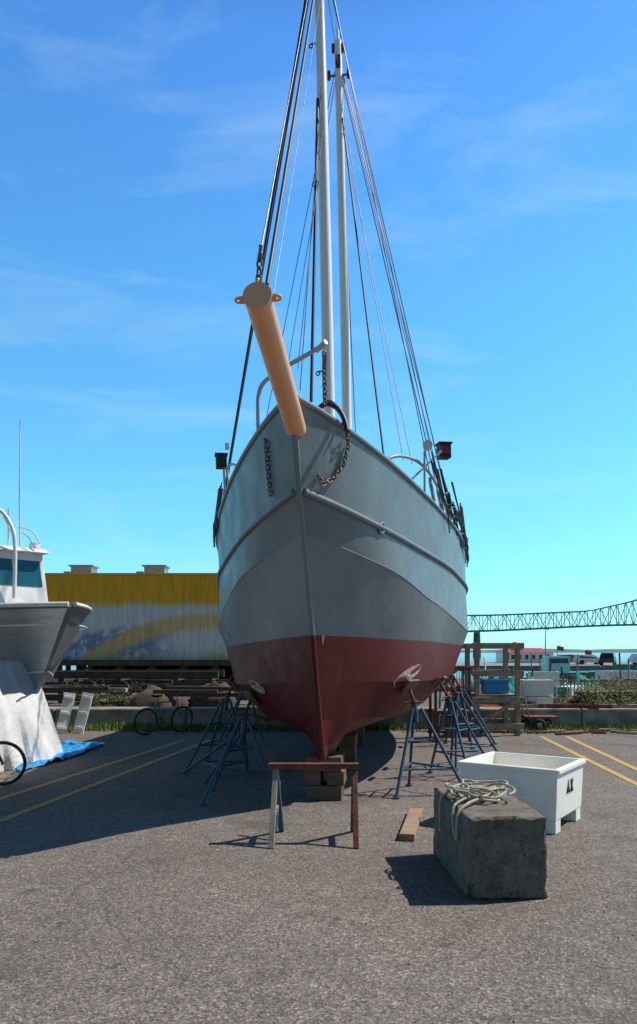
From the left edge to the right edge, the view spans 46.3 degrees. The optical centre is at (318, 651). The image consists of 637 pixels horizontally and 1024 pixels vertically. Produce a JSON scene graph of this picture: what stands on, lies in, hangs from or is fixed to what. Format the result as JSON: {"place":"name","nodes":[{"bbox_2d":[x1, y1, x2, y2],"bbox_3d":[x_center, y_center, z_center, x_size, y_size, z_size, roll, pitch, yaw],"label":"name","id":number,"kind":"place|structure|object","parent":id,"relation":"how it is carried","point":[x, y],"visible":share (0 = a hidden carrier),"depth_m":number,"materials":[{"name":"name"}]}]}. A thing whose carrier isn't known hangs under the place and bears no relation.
{"place":"outdoors","nodes":[
{"label":"outdoors","id":0,"kind":"place"},
{"bbox_2d":[0,729,636,1023],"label":"asphalt ground","id":1,"kind":"structure","parent":0,"point":[218,948],"depth_m":5.22,"materials":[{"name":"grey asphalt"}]},
{"bbox_2d":[0,741,26,784],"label":"bicycle","id":2,"kind":"object","parent":1,"relation":"on","point":[24,762],"visible":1,"depth_m":9.75,"materials":[{"name":"black rubber"}]},
{"bbox_2d":[0,661,62,771],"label":"white tarp sheet","id":3,"kind":"object","parent":1,"relation":"on","point":[27,726],"visible":0.87,"depth_m":11.38,"materials":[{"name":"white fabric"}]},
{"bbox_2d":[0,420,91,691],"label":"aluminium boat","id":4,"kind":"object","parent":1,"relation":"on","point":[38,631],"visible":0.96,"depth_m":11.57,"materials":[{"name":"bare aluminium"},{"name":"white paint"},{"name":"tinted glass"}]},
{"bbox_2d":[14,740,104,773],"bbox_3d":[-4.257,1.681,12.655,0.883,0.107,4.077,0,0,-8],"label":"blue tarp sheet","id":5,"kind":"object","parent":1,"relation":"on","point":[71,748],"visible":0.84,"depth_m":12.78,"materials":[{"name":"blue plastic"}]},
{"bbox_2d":[56,692,75,733],"bbox_3d":[-5.459,1.319,16.039,0.240,0.900,0.058,9,-17,-3],"label":"white board","id":6,"kind":"object","parent":1,"relation":"on","point":[65,713],"visible":0.96,"depth_m":16.02,"materials":[{"name":"paint"}]},
{"bbox_2d":[72,692,93,733],"bbox_3d":[-5.080,1.319,16.029,0.240,0.900,0.058,9,-15,5],"label":"white board","id":7,"kind":"object","parent":1,"relation":"on","point":[82,714],"visible":1,"depth_m":16.01,"materials":[{"name":"paint"}]},
{"bbox_2d":[134,691,192,734],"bbox_3d":[-3.286,1.318,15.900,0.512,0.873,1.495,11,8,43],"label":"bicycle","id":8,"kind":"object","parent":1,"relation":"on","point":[178,708],"visible":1,"depth_m":15.80,"materials":[{"name":"teal paint"}]},
{"bbox_2d":[185,678,249,766],"bbox_3d":[-1.617,1.079,11.790,0.987,1.337,0.900,0,0,-11],"label":"boat stand","id":9,"kind":"object","parent":1,"relation":"on","point":[226,701],"visible":0.84,"depth_m":11.61,"materials":[{"name":"blue paint"}]},
{"bbox_2d":[181,715,269,782],"bbox_3d":[-1.284,1.319,10.505,1.132,0.864,0.958,0,0,-23],"label":"boat stand","id":10,"kind":"object","parent":1,"relation":"on","point":[242,737],"visible":0.67,"depth_m":10.44,"materials":[{"name":"blue paint"}]},
{"bbox_2d":[199,690,271,804],"bbox_3d":[-1.111,1.127,9.152,0.987,1.243,1.107,0,0,-23],"label":"boat stand","id":11,"kind":"object","parent":1,"relation":"on","point":[252,701],"visible":0.97,"depth_m":9.20,"materials":[{"name":"blue paint"}]},
{"bbox_2d":[218,690,265,740],"bbox_3d":[-1.631,1.076,14.588,0.987,1.343,0.915,0,0,-34],"label":"boat stand","id":12,"kind":"object","parent":1,"relation":"on","point":[237,703],"visible":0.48,"depth_m":14.53,"materials":[{"name":"blue paint"}]},
{"bbox_2d":[268,763,358,848],"bbox_3d":[-0.045,1.396,6.936,0.840,0.722,0.667,0,0,0],"label":"sawhorse","id":13,"kind":"object","parent":1,"relation":"on","point":[276,817],"visible":1,"depth_m":6.89,"materials":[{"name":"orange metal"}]},
{"bbox_2d":[0,736,636,822],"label":"parking lines","id":14,"kind":"object","parent":1,"relation":"on","point":[190,747],"visible":0.92,"depth_m":10.96,"materials":[{"name":"yellow paint"}]},
{"bbox_2d":[304,752,346,800],"bbox_3d":[0.085,1.492,8.989,0.485,0.511,0.468,0,0,6],"label":"keel block stack","id":15,"kind":"object","parent":1,"relation":"on","point":[319,787],"visible":0.79,"depth_m":8.77,"materials":[{"name":"brown wood"}]},
{"bbox_2d":[213,0,468,760],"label":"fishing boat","id":16,"kind":"object","parent":15,"relation":"on","point":[343,553],"visible":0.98,"depth_m":8.57,"materials":[{"name":"grey paint"}]},
{"bbox_2d":[334,732,356,769],"bbox_3d":[0.326,1.492,11.275,0.507,0.511,0.507,0,0,6],"label":"keel block stack","id":17,"kind":"object","parent":1,"relation":"on","point":[348,744],"visible":0.4,"depth_m":11.03,"materials":[{"name":"brown wood"}]},
{"bbox_2d":[353,726,364,744],"bbox_3d":[0.629,1.492,14.159,0.504,0.511,0.505,0,0,6],"label":"keel block stack","id":18,"kind":"object","parent":1,"relation":"on","point":[360,736],"visible":0.27,"depth_m":13.90,"materials":[{"name":"brown wood"}]},
{"bbox_2d":[399,808,422,840],"bbox_3d":[0.938,1.715,7.456,0.140,0.065,1.182,0,0,12],"label":"wood plank","id":19,"kind":"object","parent":1,"relation":"on","point":[410,827],"visible":1,"depth_m":7.24,"materials":[{"name":"brown wood"}]},
{"bbox_2d":[393,679,460,798],"bbox_3d":[1.332,1.046,9.309,0.987,1.402,0.900,0,0,-6],"label":"boat stand","id":20,"kind":"object","parent":1,"relation":"on","point":[409,687],"visible":0.97,"depth_m":9.23,"materials":[{"name":"blue paint"}]},
{"bbox_2d":[437,683,460,730],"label":"boat stand","id":21,"kind":"object","parent":1,"relation":"on","point":[440,699],"visible":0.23,"depth_m":16.75,"materials":[{"name":"blue paint"}]},
{"bbox_2d":[427,667,472,740],"bbox_3d":[2.631,1.028,14.950,0.765,1.445,0.811,0,0,0],"label":"steel rack","id":22,"kind":"object","parent":1,"relation":"on","point":[439,711],"visible":0.52,"depth_m":14.57,"materials":[{"name":"brown metal"}]},
{"bbox_2d":[427,676,484,773],"bbox_3d":[1.995,1.044,10.573,0.900,1.407,0.987,0,0,38],"label":"boat stand","id":23,"kind":"object","parent":1,"relation":"on","point":[448,704],"visible":0.89,"depth_m":10.53,"materials":[{"name":"blue paint"}]},
{"bbox_2d":[443,669,496,748],"bbox_3d":[2.798,1.034,14.015,0.900,1.426,0.987,0,0,44],"label":"boat stand","id":24,"kind":"object","parent":1,"relation":"on","point":[459,689],"visible":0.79,"depth_m":13.98,"materials":[{"name":"blue paint"}]},
{"bbox_2d":[443,674,498,770],"bbox_3d":[2.329,1.042,11.474,0.987,1.410,0.900,0,0,-17],"label":"boat stand","id":25,"kind":"object","parent":1,"relation":"on","point":[457,700],"visible":0.72,"depth_m":11.33,"materials":[{"name":"blue paint"}]},
{"bbox_2d":[433,786,547,898],"bbox_3d":[1.310,1.456,5.859,0.584,0.587,1.236,0,0,-3],"label":"concrete block","id":26,"kind":"object","parent":1,"relation":"on","point":[497,850],"depth_m":5.26,"materials":[{"name":"grey concrete"}]},
{"bbox_2d":[438,779,515,840],"bbox_3d":[1.280,1.250,5.919,0.598,0.405,0.904,0,0,-3],"label":"rope coil","id":27,"kind":"object","parent":26,"relation":"on","point":[478,790],"visible":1,"depth_m":5.83,"materials":[{"name":"beige fabric"}]},
{"bbox_2d":[462,643,523,735],"bbox_3d":[3.746,0.780,16.087,1.090,1.940,1.215,0,0,0],"label":"timber rack","id":28,"kind":"object","parent":1,"relation":"on","point":[478,697],"visible":0.77,"depth_m":15.55,"materials":[{"name":"brown wood"}]},
{"bbox_2d":[481,679,509,693],"bbox_3d":[3.763,0.730,15.887,0.530,0.300,0.425,0,0,0],"label":"blue crate","id":29,"kind":"object","parent":28,"relation":"on","point":[494,686],"visible":1,"depth_m":15.70,"materials":[{"name":"blue plastic"}]},
{"bbox_2d":[457,752,585,834],"bbox_3d":[2.116,1.435,7.725,1.046,0.630,0.946,0,0,35],"label":"plastic fish bin","id":30,"kind":"object","parent":1,"relation":"on","point":[549,788],"visible":0.69,"depth_m":7.36,"materials":[{"name":"white plastic"}]},
{"bbox_2d":[520,685,558,724],"bbox_3d":[4.914,1.243,16.698,0.834,1.014,0.564,0,0,0],"label":"hand cart","id":31,"kind":"object","parent":1,"relation":"on","point":[545,717],"visible":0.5,"depth_m":16.49,"materials":[{"name":"red metal"}]},
{"bbox_2d":[533,719,545,730],"bbox_3d":[4.860,1.610,16.365,0.286,0.286,0.088,0,0,12],"label":"old tyre","id":32,"kind":"object","parent":1,"relation":"on","point":[539,723],"visible":0.96,"depth_m":16.34,"materials":[{"name":"rubber"}]},
{"bbox_2d":[471,697,636,734],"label":"driftwood pile","id":33,"kind":"object","parent":1,"relation":"on","point":[590,706],"visible":0.34,"depth_m":17.02,"materials":[{"name":"brown wood"}]},
{"bbox_2d":[554,679,636,702],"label":"fence panels","id":34,"kind":"object","parent":33,"relation":"on","point":[574,680],"visible":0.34,"depth_m":19.19,"materials":[{"name":"white paint"}]},
{"bbox_2d":[567,690,635,703],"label":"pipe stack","id":35,"kind":"object","parent":33,"relation":"on","point":[574,698],"visible":0.52,"depth_m":18.46,"materials":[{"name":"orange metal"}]},
{"bbox_2d":[0,0,636,649],"label":"sky","id":36,"kind":"structure","parent":0,"point":[140,139],"materials":[{"name":"blue"}]},
{"bbox_2d":[44,679,594,706],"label":"dirt ground","id":37,"kind":"structure","parent":0,"point":[243,703],"depth_m":27.82,"materials":[{"name":"brown soil"}]},
{"bbox_2d":[59,678,147,706],"bbox_3d":[-6.733,1.272,23.906,3.193,1.189,1.542,0,0,0],"label":"shrub","id":38,"kind":"object","parent":37,"relation":"on","point":[99,698],"visible":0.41,"depth_m":23.84,"materials":[{"name":"green plant"}]},
{"bbox_2d":[52,670,223,703],"bbox_3d":[-7.500,1.245,26.695,8.000,1.140,1.990,0,0,0],"label":"trailer frame","id":39,"kind":"object","parent":37,"relation":"on","point":[118,676],"visible":0.41,"depth_m":25.91,"materials":[{"name":"metal"}]},
{"bbox_2d":[45,565,234,684],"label":"yellow warehouse","id":40,"kind":"structure","parent":37,"relation":"on","point":[155,617],"depth_m":38.01,"materials":[{"name":"metal"}]},
{"bbox_2d":[42,679,246,704],"bbox_3d":[-4.991,1.410,27.771,16.128,0.741,11.093,0,0,0],"label":"timber pile","id":41,"kind":"object","parent":37,"relation":"on","point":[189,688],"visible":0.35,"depth_m":23.95,"materials":[{"name":"brown wood"}]},
{"bbox_2d":[116,681,236,707],"bbox_3d":[-4.587,1.384,23.966,4.083,0.932,1.706,0,0,0],"label":"net pile","id":42,"kind":"object","parent":37,"relation":"on","point":[144,698],"visible":0.59,"depth_m":23.51,"materials":[{"name":"brown fishing net"}]},
{"bbox_2d":[49,707,636,728],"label":"concrete wall","id":43,"kind":"structure","parent":37,"relation":"on","point":[566,716],"depth_m":16.94,"materials":[{"name":"grey concrete"}]},
{"bbox_2d":[54,720,636,734],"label":"grass","id":44,"kind":"structure","parent":37,"relation":"on","point":[195,727],"depth_m":16.56,"materials":[{"name":"green plant"}]},
{"bbox_2d":[480,704,499,706],"bbox_3d":[4.275,1.600,18.988,0.530,0.500,0.425,0,0,-23],"label":"orange crate","id":45,"kind":"object","parent":37,"relation":"on","point":[486,705],"visible":0.13,"depth_m":18.84,"materials":[{"name":"plastic"}]},
{"bbox_2d":[460,672,611,705],"bbox_3d":[6.268,1.204,21.915,6.076,1.293,2.649,0,0,-43],"label":"net pile","id":46,"kind":"object","parent":37,"relation":"on","point":[577,675],"visible":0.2,"depth_m":20.46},
{"bbox_2d":[521,696,553,703],"bbox_3d":[5.396,1.475,18.587,0.780,0.750,0.625,0,0,0],"label":"plastic tote","id":47,"kind":"object","parent":37,"relation":"on","point":[544,699],"visible":0.23,"depth_m":18.30,"materials":[{"name":"white plastic"}]},
{"bbox_2d":[520,679,553,695],"bbox_3d":[5.414,0.890,18.587,0.750,0.400,0.601,0,0,0],"label":"plastic tote","id":48,"kind":"object","parent":47,"relation":"on","point":[537,687],"visible":0.93,"depth_m":18.31,"materials":[{"name":"white plastic"}]},
{"bbox_2d":[528,671,559,696],"bbox_3d":[6.339,1.200,20.988,0.830,1.300,0.665,0,0,11],"label":"plastic tote","id":49,"kind":"object","parent":37,"relation":"on","point":[543,675],"visible":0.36,"depth_m":20.68,"materials":[{"name":"white paint"}]},
{"bbox_2d":[471,653,636,706],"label":"fishing gear pile","id":50,"kind":"object","parent":37,"relation":"on","point":[568,677],"visible":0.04,"depth_m":22.49,"materials":[{"name":"white paint"}]},
{"bbox_2d":[553,674,626,703],"bbox_3d":[6.728,1.212,18.761,2.366,1.318,2.033,0,0,0],"label":"shrub","id":51,"kind":"object","parent":37,"relation":"on","point":[564,698],"visible":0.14,"depth_m":18.74,"materials":[{"name":"green plant"}]},
{"bbox_2d":[569,666,635,703],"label":"shrub","id":52,"kind":"object","parent":37,"relation":"on","point":[604,695],"visible":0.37,"depth_m":18.27,"materials":[{"name":"green plant"}]},
{"bbox_2d":[606,668,636,703],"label":"shrub","id":53,"kind":"object","parent":37,"relation":"on","point":[633,689],"visible":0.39,"depth_m":17.90,"materials":[{"name":"green plant"}]},
{"bbox_2d":[613,664,636,669],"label":"teal tote","id":54,"kind":"object","parent":37,"relation":"on","point":[625,666],"visible":0.29,"depth_m":32.58,"materials":[{"name":"teal plastic"}]},
{"bbox_2d":[62,653,634,678],"bbox_3d":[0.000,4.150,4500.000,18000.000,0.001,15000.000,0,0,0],"label":"river water","id":55,"kind":"structure","parent":0,"point":[491,657],"depth_m":558.55,"materials":[{"name":"teal liquid"}]},
{"bbox_2d":[455,662,632,676],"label":"pier","id":56,"kind":"structure","parent":55,"relation":"in","point":[536,666],"depth_m":95.00,"materials":[{"name":"concrete"}]},
{"bbox_2d":[545,629,548,655],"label":"light pole","id":57,"kind":"object","parent":56,"relation":"on","point":[545,641],"visible":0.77,"depth_m":94.94,"materials":[{"name":"metal"}]},
{"bbox_2d":[557,646,563,654],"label":"flag pole","id":58,"kind":"object","parent":56,"relation":"on","point":[559,648],"visible":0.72,"depth_m":110.00,"materials":[{"name":"fabric"}]},
{"bbox_2d":[557,654,574,661],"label":"parked car","id":59,"kind":"object","parent":56,"relation":"on","point":[571,656],"visible":0.05,"depth_m":105.23,"materials":[{"name":"red paint"}]},
{"bbox_2d":[572,654,599,664],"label":"parked car","id":60,"kind":"object","parent":56,"relation":"on","point":[585,658],"visible":0.77,"depth_m":103.12,"materials":[{"name":"white paint"}]},
{"bbox_2d":[599,652,615,664],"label":"parked car","id":61,"kind":"object","parent":56,"relation":"on","point":[607,657],"visible":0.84,"depth_m":96.66,"materials":[{"name":"paint"}]},
{"bbox_2d":[628,653,636,663],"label":"parked car","id":62,"kind":"object","parent":56,"relation":"on","point":[632,658],"visible":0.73,"depth_m":99.59,"materials":[{"name":"white paint"}]},
{"bbox_2d":[467,599,636,656],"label":"steel truss bridge","id":63,"kind":"structure","parent":55,"relation":"in","point":[476,637],"depth_m":619.77,"materials":[{"name":"green paint"}]},
{"bbox_2d":[525,656,594,678],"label":"moored workboat","id":64,"kind":"object","parent":55,"relation":"on","point":[558,662],"visible":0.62,"depth_m":79.50,"materials":[{"name":"white paint"}]},
{"bbox_2d":[496,642,553,662],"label":"red roof building","id":65,"kind":"structure","parent":0,"point":[538,654],"depth_m":118.00,"materials":[{"name":"white paint"}]},
{"bbox_2d":[460,649,636,652],"bbox_3d":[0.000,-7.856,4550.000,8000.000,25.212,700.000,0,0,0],"label":"hills","id":66,"kind":"structure","parent":0,"point":[583,651],"depth_m":4246.51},
{"bbox_2d":[595,670,636,679],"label":"white tote","id":67,"kind":"object","parent":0,"point":[602,674],"visible":0.32,"depth_m":29.42,"materials":[{"name":"paint"}]},
{"bbox_3d":[4.999,1.430,18.101,0.695,0.200,0.695,0,0,0],"label":"old tyre","id":68,"kind":"object","parent":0,"visible":0},
{"bbox_2d":[508,697,535,703],"bbox_3d":[4.900,1.210,18.001,0.695,0.200,0.695,0,0,0],"label":"old tyre","id":69,"kind":"object","parent":68,"relation":"on","point":[530,701],"visible":0.17,"depth_m":17.72,"materials":[{"name":"rubber"}]}
]}

